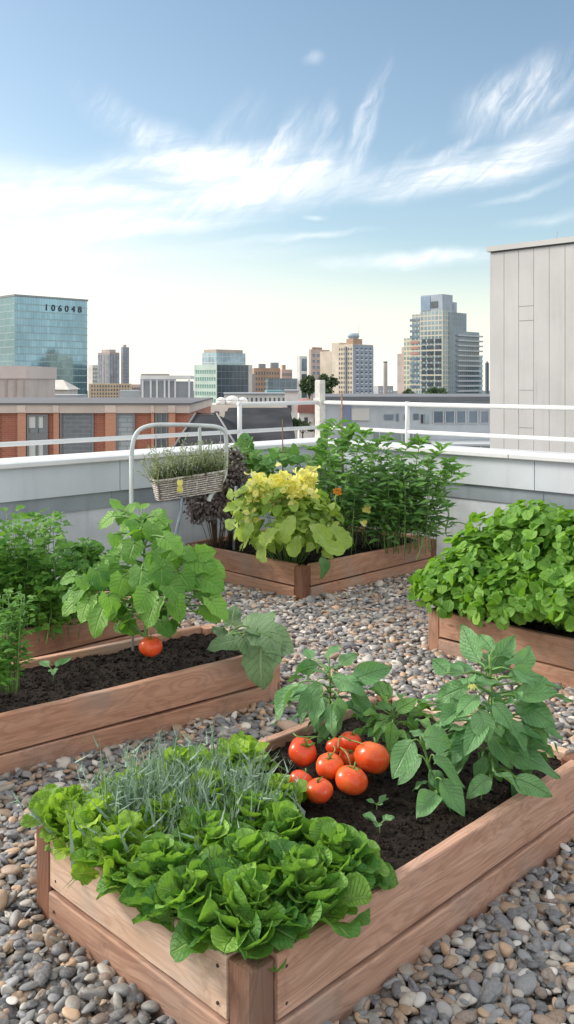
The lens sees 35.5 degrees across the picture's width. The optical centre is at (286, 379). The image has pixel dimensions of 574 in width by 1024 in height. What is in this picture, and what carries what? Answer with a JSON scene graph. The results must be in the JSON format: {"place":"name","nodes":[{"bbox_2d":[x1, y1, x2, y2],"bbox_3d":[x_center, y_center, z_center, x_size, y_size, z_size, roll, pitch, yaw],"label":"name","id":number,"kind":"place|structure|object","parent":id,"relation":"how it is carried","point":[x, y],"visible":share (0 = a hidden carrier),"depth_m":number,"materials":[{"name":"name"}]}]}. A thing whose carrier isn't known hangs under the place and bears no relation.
{"place":"outdoors","nodes":[
{"label":"outdoors","id":0,"kind":"place"},
{"bbox_2d":[0,294,87,393],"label":"glass office tower","id":1,"kind":"structure","parent":0,"point":[43,331],"depth_m":462.86,"materials":[{"name":"glass"}]},
{"bbox_2d":[88,365,97,397],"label":"tower","id":2,"kind":"structure","parent":0,"point":[92,374],"depth_m":702.02,"materials":[{"name":"grey concrete"}]},
{"bbox_2d":[0,398,212,457],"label":"brick building","id":3,"kind":"structure","parent":0,"point":[26,419],"depth_m":33.97,"materials":[{"name":"brown brick"}]},
{"bbox_2d":[0,366,56,397],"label":"panelled block","id":4,"kind":"structure","parent":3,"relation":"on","point":[27,381],"depth_m":62.44,"materials":[{"name":"beige concrete"}]},
{"bbox_2d":[27,414,47,456],"bbox_3d":[-9.435,13.902,33.954,0.793,25.197,0.089,0,0,0],"label":"window","id":5,"kind":"structure","parent":3,"relation":"in","point":[37,424],"depth_m":33.96,"materials":[{"name":"grey glass"}]},
{"bbox_2d":[55,380,78,393],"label":"roof shed","id":6,"kind":"structure","parent":3,"relation":"on","point":[63,387],"depth_m":85.82,"materials":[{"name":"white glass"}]},
{"bbox_2d":[60,413,93,453],"bbox_3d":[-7.948,13.859,33.954,1.275,25.282,0.089,0,0,0],"label":"window","id":7,"kind":"structure","parent":3,"relation":"in","point":[72,425],"depth_m":33.97,"materials":[{"name":"grey glass"}]},
{"bbox_2d":[116,413,134,450],"bbox_3d":[-6.106,13.873,33.954,0.708,25.253,0.089,0,0,0],"label":"window","id":8,"kind":"structure","parent":3,"relation":"in","point":[125,422],"depth_m":33.97,"materials":[{"name":"grey glass"}]},
{"bbox_2d":[155,413,167,447],"bbox_3d":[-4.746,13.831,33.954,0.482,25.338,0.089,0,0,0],"label":"window","id":9,"kind":"structure","parent":3,"relation":"in","point":[159,417],"depth_m":33.97,"materials":[{"name":"grey glass"}]},
{"bbox_2d":[121,345,128,383],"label":"tower","id":10,"kind":"structure","parent":0,"point":[124,364],"depth_m":922.12,"materials":[{"name":"grey glass"}]},
{"bbox_2d":[141,375,193,397],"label":"columned building","id":11,"kind":"structure","parent":0,"point":[166,389],"depth_m":120.05,"materials":[{"name":"grey stone"}]},
{"bbox_2d":[211,403,284,417],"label":"building","id":12,"kind":"structure","parent":0,"point":[221,410],"depth_m":60.00,"materials":[{"name":"grey concrete"}]},
{"bbox_2d":[223,392,284,401],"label":"white house","id":13,"kind":"structure","parent":0,"point":[262,396],"depth_m":150.41,"materials":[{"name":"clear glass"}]},
{"bbox_2d":[224,408,294,441],"bbox_3d":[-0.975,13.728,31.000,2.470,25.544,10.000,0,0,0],"label":"slate roof house","id":14,"kind":"structure","parent":0,"point":[256,418],"depth_m":28.96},
{"bbox_2d":[252,363,279,391],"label":"brown block","id":15,"kind":"structure","parent":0,"point":[262,372],"depth_m":420.75,"materials":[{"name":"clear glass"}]},
{"bbox_2d":[266,378,296,389],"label":"box building","id":16,"kind":"structure","parent":0,"point":[279,383],"depth_m":300.41,"materials":[{"name":"teal glass"}]},
{"bbox_2d":[0,0,573,390],"label":"sky","id":17,"kind":"structure","parent":0,"point":[272,181],"materials":[{"name":"blue"}]},
{"bbox_2d":[87,391,489,398],"bbox_3d":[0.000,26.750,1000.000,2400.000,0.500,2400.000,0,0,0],"label":"street ground","id":18,"kind":"structure","parent":0,"point":[395,392],"depth_m":1899.86,"materials":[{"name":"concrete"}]},
{"bbox_2d":[98,349,118,383],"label":"tower","id":19,"kind":"structure","parent":18,"relation":"on","point":[108,366],"depth_m":905.20,"materials":[{"name":"blue glass"}]},
{"bbox_2d":[89,384,130,397],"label":"apartment block","id":20,"kind":"structure","parent":18,"relation":"on","point":[103,390],"depth_m":331.08,"materials":[{"name":"beige concrete"}]},
{"bbox_2d":[173,412,242,446],"bbox_3d":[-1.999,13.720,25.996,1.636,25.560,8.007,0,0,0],"label":"slate roof house","id":21,"kind":"structure","parent":18,"relation":"on","point":[211,418],"depth_m":24.08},
{"bbox_2d":[194,349,255,402],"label":"office block","id":22,"kind":"structure","parent":18,"relation":"on","point":[218,373],"depth_m":385.89,"materials":[{"name":"blue glass"}]},
{"bbox_2d":[0,570,573,1023],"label":"roof deck","id":23,"kind":"structure","parent":18,"relation":"on","point":[546,1000],"depth_m":2.37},
{"bbox_2d":[1,591,155,661],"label":"raised bed","id":24,"kind":"object","parent":23,"relation":"on","point":[72,639],"visible":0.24,"depth_m":4.72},
{"bbox_2d":[4,604,130,632],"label":"soil","id":25,"kind":"structure","parent":24,"relation":"in","point":[56,620],"depth_m":4.76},
{"bbox_2d":[0,517,51,619],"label":"herb plant","id":26,"kind":"object","parent":25,"relation":"on","point":[2,527],"visible":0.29,"depth_m":4.64,"materials":[{"name":"green plant"}]},
{"bbox_2d":[0,504,99,627],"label":"herb plant","id":27,"kind":"object","parent":25,"relation":"on","point":[39,555],"visible":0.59,"depth_m":4.60,"materials":[{"name":"green plant"}]},
{"bbox_2d":[4,550,99,644],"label":"herb plant","id":28,"kind":"object","parent":25,"relation":"on","point":[51,610],"visible":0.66,"depth_m":4.54,"materials":[{"name":"green plant"}]},
{"bbox_2d":[54,538,119,591],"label":"basil plant","id":29,"kind":"object","parent":25,"relation":"on","point":[90,559],"visible":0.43,"depth_m":4.93,"materials":[{"name":"green plant"}]},
{"bbox_2d":[0,624,279,774],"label":"raised bed","id":30,"kind":"object","parent":23,"relation":"on","point":[51,732],"visible":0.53,"depth_m":3.74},
{"bbox_2d":[0,633,241,712],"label":"soil","id":31,"kind":"structure","parent":30,"relation":"in","point":[79,676],"depth_m":4.03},
{"bbox_2d":[0,621,17,690],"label":"pea shoot","id":32,"kind":"object","parent":31,"relation":"on","point":[4,672],"visible":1,"depth_m":3.50,"materials":[{"name":"green plant"}]},
{"bbox_2d":[0,584,37,693],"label":"pea shoot","id":33,"kind":"object","parent":31,"relation":"on","point":[9,629],"visible":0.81,"depth_m":3.62,"materials":[{"name":"green plant"}]},
{"bbox_2d":[39,657,71,682],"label":"seedling","id":34,"kind":"object","parent":31,"relation":"on","point":[59,662],"visible":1,"depth_m":3.93,"materials":[{"name":"green plant"}]},
{"bbox_2d":[59,498,228,638],"bbox_3d":[-0.634,0.892,3.990,0.765,0.680,0.529,0,0,0],"label":"cucumber plant","id":35,"kind":"object","parent":31,"relation":"on","point":[149,580],"visible":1,"depth_m":3.93,"materials":[{"name":"green plant"}]},
{"bbox_2d":[139,635,162,656],"bbox_3d":[-0.596,1.155,3.920,0.102,0.096,0.105,-7,9,-28],"label":"tomato","id":36,"kind":"object","parent":35,"relation":"hanging from","point":[150,646],"visible":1,"depth_m":3.89,"materials":[{"name":"red plant"}]},
{"bbox_2d":[206,605,293,689],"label":"squash plant","id":37,"kind":"object","parent":31,"relation":"on","point":[263,644],"visible":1,"depth_m":3.97,"materials":[{"name":"green plant"}]},
{"bbox_2d":[0,438,334,579],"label":"parapet wall","id":38,"kind":"structure","parent":23,"relation":"on","point":[79,490],"depth_m":6.63,"materials":[{"name":"paint"}]},
{"bbox_2d":[0,400,318,446],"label":"railing","id":39,"kind":"object","parent":38,"relation":"on","point":[239,431],"visible":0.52,"depth_m":7.60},
{"bbox_2d":[315,380,324,438],"bbox_3d":[0.318,0.285,8.648,0.076,0.570,0.076,0,0,-45],"label":"corner post","id":40,"kind":"object","parent":38,"relation":"on","point":[320,406],"visible":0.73,"depth_m":8.62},
{"bbox_2d":[0,565,573,1023],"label":"pebbles","id":41,"kind":"object","parent":23,"relation":"on","point":[384,621],"visible":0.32,"depth_m":2.52,"materials":[{"name":"gravel"}]},
{"bbox_2d":[129,423,227,565],"bbox_3d":[-0.718,0.874,6.104,0.704,1.172,0.112,0,0,-24],"label":"garden hoop","id":42,"kind":"object","parent":41,"relation":"on","point":[199,426],"visible":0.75,"depth_m":6.12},
{"bbox_2d":[150,427,226,572],"bbox_3d":[-0.661,0.886,6.102,0.506,1.124,0.232,0,0,-24],"label":"wicker basket","id":43,"kind":"object","parent":42,"relation":"hanging from","point":[203,484],"visible":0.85,"depth_m":6.05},
{"bbox_2d":[135,435,238,484],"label":"lavender","id":44,"kind":"object","parent":43,"relation":"in","point":[181,464],"visible":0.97,"depth_m":6.08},
{"bbox_2d":[36,695,573,1023],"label":"raised bed","id":45,"kind":"object","parent":23,"relation":"on","point":[450,885],"visible":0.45,"depth_m":2.28,"materials":[{"name":"brown wood"}]},
{"bbox_2d":[5,722,305,868],"bbox_3d":[-0.337,1.224,2.627,0.889,0.324,0.821,0,0,0],"label":"grass clump","id":46,"kind":"object","parent":45,"relation":"in","point":[203,793],"visible":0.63,"depth_m":2.58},
{"bbox_2d":[261,707,561,870],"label":"soil","id":47,"kind":"structure","parent":45,"relation":"in","point":[404,836],"depth_m":2.76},
{"bbox_2d":[20,783,117,842],"bbox_3d":[-0.596,1.233,2.566,0.310,0.155,0.264,0,0,0],"label":"lettuce","id":48,"kind":"object","parent":47,"relation":"on","point":[47,802],"visible":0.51,"depth_m":2.53,"materials":[{"name":"green plant"}]},
{"bbox_2d":[45,794,122,860],"bbox_3d":[-0.529,1.232,2.477,0.308,0.155,0.265,0,0,0],"label":"lettuce","id":49,"kind":"object","parent":47,"relation":"on","point":[88,814],"visible":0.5,"depth_m":2.44,"materials":[{"name":"green plant"}]},
{"bbox_2d":[70,809,160,888],"bbox_3d":[-0.425,1.235,2.359,0.272,0.151,0.270,0,0,0],"label":"lettuce","id":50,"kind":"object","parent":47,"relation":"on","point":[109,849],"visible":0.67,"depth_m":2.33,"materials":[{"name":"green plant"}]},
{"bbox_2d":[59,727,189,891],"bbox_3d":[-0.412,1.217,2.537,0.475,0.376,0.482,0,0,0],"label":"grass clump","id":51,"kind":"object","parent":47,"relation":"on","point":[143,782],"visible":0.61,"depth_m":2.53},
{"bbox_2d":[97,766,172,807],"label":"lettuce","id":52,"kind":"object","parent":47,"relation":"on","point":[117,774],"visible":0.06,"depth_m":2.64,"materials":[{"name":"green plant"}]},
{"bbox_2d":[96,832,204,931],"bbox_3d":[-0.313,1.229,2.276,0.321,0.162,0.294,0,0,37],"label":"lettuce","id":53,"kind":"object","parent":47,"relation":"on","point":[161,850],"visible":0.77,"depth_m":2.22,"materials":[{"name":"green plant"}]},
{"bbox_2d":[137,786,198,834],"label":"lettuce","id":54,"kind":"object","parent":47,"relation":"on","point":[158,810],"visible":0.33,"depth_m":2.48,"materials":[{"name":"green plant"}]},
{"bbox_2d":[145,743,211,785],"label":"lettuce","id":55,"kind":"object","parent":47,"relation":"on","point":[183,751],"visible":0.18,"depth_m":2.79,"materials":[{"name":"green plant"}]},
{"bbox_2d":[118,853,242,942],"bbox_3d":[-0.229,1.232,2.162,0.311,0.156,0.268,0,0,27],"label":"lettuce","id":56,"kind":"object","parent":47,"relation":"on","point":[173,886],"visible":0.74,"depth_m":2.13,"materials":[{"name":"green plant"}]},
{"bbox_2d":[171,801,250,856],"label":"lettuce","id":57,"kind":"object","parent":47,"relation":"on","point":[213,830],"visible":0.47,"depth_m":2.40,"materials":[{"name":"green plant"}]},
{"bbox_2d":[187,766,252,805],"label":"lettuce","id":58,"kind":"object","parent":47,"relation":"on","point":[207,774],"visible":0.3,"depth_m":2.63,"materials":[{"name":"green plant"}]},
{"bbox_2d":[198,826,284,879],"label":"lettuce","id":59,"kind":"object","parent":47,"relation":"on","point":[244,845],"visible":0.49,"depth_m":2.27,"materials":[{"name":"green plant"}]},
{"bbox_2d":[199,737,284,787],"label":"lettuce","id":60,"kind":"object","parent":47,"relation":"on","point":[246,746],"visible":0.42,"depth_m":2.87,"materials":[{"name":"green plant"}]},
{"bbox_2d":[170,861,316,971],"bbox_3d":[-0.099,1.223,2.074,0.335,0.174,0.309,0,0,0],"label":"lettuce","id":61,"kind":"object","parent":47,"relation":"on","point":[258,930],"visible":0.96,"depth_m":2.02,"materials":[{"name":"green plant"}]},
{"bbox_2d":[210,787,289,829],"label":"lettuce","id":62,"kind":"object","parent":47,"relation":"on","point":[247,813],"visible":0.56,"depth_m":2.51,"materials":[{"name":"green plant"}]},
{"bbox_2d":[253,773,307,811],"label":"lettuce","id":63,"kind":"object","parent":47,"relation":"on","point":[302,786],"visible":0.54,"depth_m":2.68,"materials":[{"name":"green plant"}]},
{"bbox_2d":[248,800,323,846],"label":"lettuce","id":64,"kind":"object","parent":47,"relation":"on","point":[286,819],"visible":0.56,"depth_m":2.39,"materials":[{"name":"green plant"}]},
{"bbox_2d":[289,737,316,766],"bbox_3d":[0.055,1.207,2.928,0.097,0.090,0.097,-7,46,-50],"label":"tomato","id":65,"kind":"object","parent":47,"relation":"on","point":[302,752],"visible":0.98,"depth_m":2.90,"materials":[{"name":"red plant"}]},
{"bbox_2d":[246,838,375,938],"bbox_3d":[0.044,1.219,2.154,0.349,0.182,0.300,0,0,0],"label":"lettuce","id":66,"kind":"object","parent":47,"relation":"on","point":[333,899],"visible":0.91,"depth_m":2.13,"materials":[{"name":"green plant"}]},
{"bbox_2d":[306,776,332,803],"bbox_3d":[0.098,1.238,2.719,0.085,0.078,0.082,-9,10,-5],"label":"tomato","id":67,"kind":"object","parent":47,"relation":"on","point":[319,790],"visible":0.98,"depth_m":2.69,"materials":[{"name":"red plant"}]},
{"bbox_2d":[316,751,343,779],"bbox_3d":[0.135,1.224,2.857,0.092,0.084,0.088,-13,24,-29],"label":"tomato","id":68,"kind":"object","parent":47,"relation":"on","point":[328,764],"visible":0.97,"depth_m":2.83,"materials":[{"name":"red plant"}]},
{"bbox_2d":[271,645,391,743],"bbox_3d":[0.154,1.102,3.123,0.431,0.306,0.324,0,0,0],"label":"pepper plant","id":69,"kind":"object","parent":47,"relation":"on","point":[313,699],"visible":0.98,"depth_m":3.10,"materials":[{"name":"green plant"}]},
{"bbox_2d":[339,748,354,765],"bbox_3d":[0.202,1.234,2.949,0.066,0.061,0.065,26,31,29],"label":"tomato","id":70,"kind":"object","parent":47,"relation":"on","point":[343,755],"visible":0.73,"depth_m":2.93,"materials":[{"name":"red plant"}]},
{"bbox_2d":[340,730,361,750],"bbox_3d":[0.214,1.197,2.980,0.077,0.071,0.074,19,4,-25],"label":"tomato","id":71,"kind":"object","parent":70,"relation":"on","point":[350,745],"visible":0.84,"depth_m":2.96,"materials":[{"name":"red plant"}]},
{"bbox_2d":[298,817,398,889],"bbox_3d":[0.121,1.223,2.305,0.296,0.173,0.301,0,0,-41],"label":"lettuce","id":72,"kind":"object","parent":47,"relation":"on","point":[334,837],"visible":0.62,"depth_m":2.28,"materials":[{"name":"green plant"}]},
{"bbox_2d":[335,762,367,795],"bbox_3d":[0.202,1.232,2.780,0.103,0.094,0.100,14,-6,1],"label":"tomato","id":73,"kind":"object","parent":47,"relation":"on","point":[352,780],"visible":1,"depth_m":2.75,"materials":[{"name":"red plant"}]},
{"bbox_2d":[354,737,389,773],"bbox_3d":[0.275,1.205,2.885,0.117,0.109,0.119,17,-27,4],"label":"tomato","id":74,"kind":"object","parent":47,"relation":"on","point":[370,757],"visible":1,"depth_m":2.84,"materials":[{"name":"red plant"}]},
{"bbox_2d":[349,680,440,756],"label":"pepper plant","id":75,"kind":"object","parent":47,"relation":"on","point":[384,726],"visible":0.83,"depth_m":3.05,"materials":[{"name":"green plant"}]},
{"bbox_2d":[390,725,464,818],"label":"pepper plant","id":76,"kind":"object","parent":47,"relation":"on","point":[405,759],"visible":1,"depth_m":2.68,"materials":[{"name":"green plant"}]},
{"bbox_2d":[417,624,572,798],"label":"pepper plant","id":77,"kind":"object","parent":47,"relation":"on","point":[504,735],"visible":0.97,"depth_m":2.79,"materials":[{"name":"green plant"}]},
{"bbox_2d":[186,525,435,600],"bbox_3d":[0.204,1.398,7.085,1.566,0.274,1.290,0,0,-45],"label":"raised bed","id":78,"kind":"object","parent":23,"relation":"on","point":[246,570],"visible":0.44,"depth_m":6.47,"materials":[{"name":"brown wood"}]},
{"bbox_2d":[207,530,416,564],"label":"soil","id":79,"kind":"structure","parent":78,"relation":"in","point":[313,556],"depth_m":6.89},
{"bbox_2d":[182,449,249,548],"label":"dark shrub","id":80,"kind":"object","parent":79,"relation":"on","point":[202,507],"visible":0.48,"depth_m":6.80,"materials":[{"name":"purple plant"}]},
{"bbox_2d":[216,441,247,547],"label":"dark shrub","id":81,"kind":"object","parent":79,"relation":"on","point":[235,455],"visible":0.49,"depth_m":6.96,"materials":[{"name":"purple plant"}]},
{"bbox_2d":[223,475,344,564],"bbox_3d":[-0.018,0.990,6.403,0.858,0.645,0.675,0,0,0],"label":"leafy plant","id":82,"kind":"object","parent":79,"relation":"on","point":[303,510],"visible":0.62,"depth_m":6.22,"materials":[{"name":"green plant"}]},
{"bbox_2d":[242,462,320,522],"bbox_3d":[-0.043,0.822,6.229,0.550,0.523,0.464,0,0,0],"label":"blossom","id":83,"kind":"object","parent":82,"relation":"attached to","point":[295,488],"visible":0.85,"depth_m":6.18,"materials":[{"name":"yellow plant"}]},
{"bbox_2d":[236,515,352,562],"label":"leafy plant","id":84,"kind":"object","parent":79,"relation":"on","point":[284,530],"visible":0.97,"depth_m":6.05,"materials":[{"name":"green plant"}]},
{"bbox_2d":[256,446,400,554],"bbox_3d":[0.344,0.894,7.003,0.991,0.816,0.870,0,0,39],"label":"pepper bush","id":85,"kind":"object","parent":79,"relation":"on","point":[350,499],"visible":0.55,"depth_m":6.79,"materials":[{"name":"green plant"}]},
{"bbox_2d":[282,419,282,470],"bbox_3d":[-0.032,0.712,7.000,0.015,0.817,0.012,0,0,0],"label":"cane","id":86,"kind":"object","parent":85,"relation":"in","point":[282,440],"visible":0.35,"depth_m":7.00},
{"bbox_2d":[232,422,359,494],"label":"climbing vine","id":87,"kind":"object","parent":86,"relation":"attached to","point":[264,463],"visible":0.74,"depth_m":7.00,"materials":[{"name":"green plant"}]},
{"bbox_2d":[286,432,431,550],"bbox_3d":[0.556,0.846,7.104,1.210,0.913,1.039,0,0,7],"label":"pepper bush","id":88,"kind":"object","parent":79,"relation":"on","point":[360,467],"visible":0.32,"depth_m":6.94,"materials":[{"name":"green plant"}]},
{"bbox_2d":[299,418,464,516],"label":"climbing shoots","id":89,"kind":"object","parent":88,"relation":"attached to","point":[417,439],"visible":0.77,"depth_m":6.93,"materials":[{"name":"green plant"}]},
{"bbox_2d":[352,441,474,556],"bbox_3d":[0.848,0.881,6.751,0.672,0.841,1.013,0,0,-37],"label":"pepper bush","id":90,"kind":"object","parent":79,"relation":"on","point":[395,515],"visible":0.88,"depth_m":6.72,"materials":[{"name":"green plant"}]},
{"bbox_2d":[384,451,468,554],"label":"pepper bush","id":91,"kind":"object","parent":79,"relation":"on","point":[426,509],"visible":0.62,"depth_m":6.80,"materials":[{"name":"green plant"}]},
{"bbox_2d":[321,440,573,559],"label":"parapet wall","id":92,"kind":"structure","parent":23,"relation":"on","point":[502,479],"depth_m":7.06,"materials":[{"name":"paint"}]},
{"bbox_2d":[322,400,573,442],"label":"railing","id":93,"kind":"object","parent":92,"relation":"on","point":[407,405],"visible":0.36,"depth_m":7.53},
{"bbox_2d":[428,606,573,687],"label":"raised bed","id":94,"kind":"object","parent":23,"relation":"on","point":[554,654],"visible":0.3,"depth_m":4.56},
{"bbox_2d":[453,609,573,637],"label":"soil","id":95,"kind":"structure","parent":94,"relation":"in","point":[549,627],"depth_m":4.73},
{"bbox_2d":[407,556,498,618],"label":"herb plant","id":96,"kind":"object","parent":95,"relation":"on","point":[430,587],"visible":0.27,"depth_m":4.86,"materials":[{"name":"green plant"}]},
{"bbox_2d":[435,525,518,605],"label":"herb plant","id":97,"kind":"object","parent":95,"relation":"on","point":[481,556],"visible":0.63,"depth_m":4.71,"materials":[{"name":"green plant"}]},
{"bbox_2d":[459,552,561,629],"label":"herb plant","id":98,"kind":"object","parent":95,"relation":"on","point":[496,598],"visible":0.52,"depth_m":4.44,"materials":[{"name":"green plant"}]},
{"bbox_2d":[464,509,563,555],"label":"herb plant","id":99,"kind":"object","parent":95,"relation":"on","point":[473,517],"visible":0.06,"depth_m":4.97,"materials":[{"name":"green plant"}]},
{"bbox_2d":[483,499,573,571],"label":"herb plant","id":100,"kind":"object","parent":95,"relation":"on","point":[543,516],"visible":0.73,"depth_m":4.57,"materials":[{"name":"green plant"}]},
{"bbox_2d":[514,560,573,634],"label":"herb plant","id":101,"kind":"object","parent":95,"relation":"on","point":[554,584],"visible":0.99,"depth_m":4.24,"materials":[{"name":"green plant"}]},
{"bbox_2d":[539,509,573,597],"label":"herb plant","id":102,"kind":"object","parent":95,"relation":"on","point":[568,546],"visible":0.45,"depth_m":4.42,"materials":[{"name":"green plant"}]},
{"bbox_2d":[284,389,298,438],"bbox_3d":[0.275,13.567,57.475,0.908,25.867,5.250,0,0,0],"label":"white house","id":103,"kind":"structure","parent":18,"relation":"on","point":[291,394],"depth_m":55.00,"materials":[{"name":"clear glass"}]},
{"bbox_2d":[297,356,306,399],"bbox_3d":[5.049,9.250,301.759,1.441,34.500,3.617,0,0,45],"label":"slab tower","id":104,"kind":"structure","parent":18,"relation":"on","point":[301,367],"depth_m":300.73,"materials":[{"name":"white concrete"}]},
{"bbox_2d":[296,398,314,438],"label":"red roof building","id":105,"kind":"structure","parent":18,"relation":"on","point":[306,413],"depth_m":48.00,"materials":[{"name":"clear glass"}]},
{"bbox_2d":[299,375,314,398],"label":"tree","id":106,"kind":"object","parent":18,"relation":"on","point":[307,385],"visible":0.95,"depth_m":149.29,"materials":[{"name":"green plant"}]},
{"bbox_2d":[318,373,339,393],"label":"tree","id":107,"kind":"object","parent":18,"relation":"on","point":[331,381],"visible":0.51,"depth_m":149.68,"materials":[{"name":"green plant"}]},
{"bbox_2d":[313,394,489,447],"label":"grey office","id":108,"kind":"structure","parent":18,"relation":"on","point":[471,420],"depth_m":40.00,"materials":[{"name":"blue concrete"}]},
{"bbox_2d":[351,408,368,419],"bbox_3d":[3.267,1.533,39.970,0.800,0.533,0.059,0,0,0],"label":"window","id":109,"kind":"structure","parent":108,"relation":"in","point":[356,413],"depth_m":39.94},
{"bbox_2d":[309,347,329,399],"bbox_3d":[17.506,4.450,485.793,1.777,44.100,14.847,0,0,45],"label":"tan tower","id":110,"kind":"structure","parent":0,"point":[314,361],"depth_m":481.97,"materials":[{"name":"beige concrete"}]},
{"bbox_2d":[320,333,372,393],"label":"apartment tower","id":111,"kind":"structure","parent":0,"point":[348,364],"depth_m":424.83,"materials":[{"name":"beige concrete"}]},
{"bbox_2d":[397,294,482,393],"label":"stepped tower","id":112,"kind":"structure","parent":0,"point":[440,348],"depth_m":530.30,"materials":[{"name":"grey glass"}]},
{"bbox_2d":[486,232,573,452],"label":"panelled building","id":113,"kind":"structure","parent":0,"point":[531,322],"depth_m":15.40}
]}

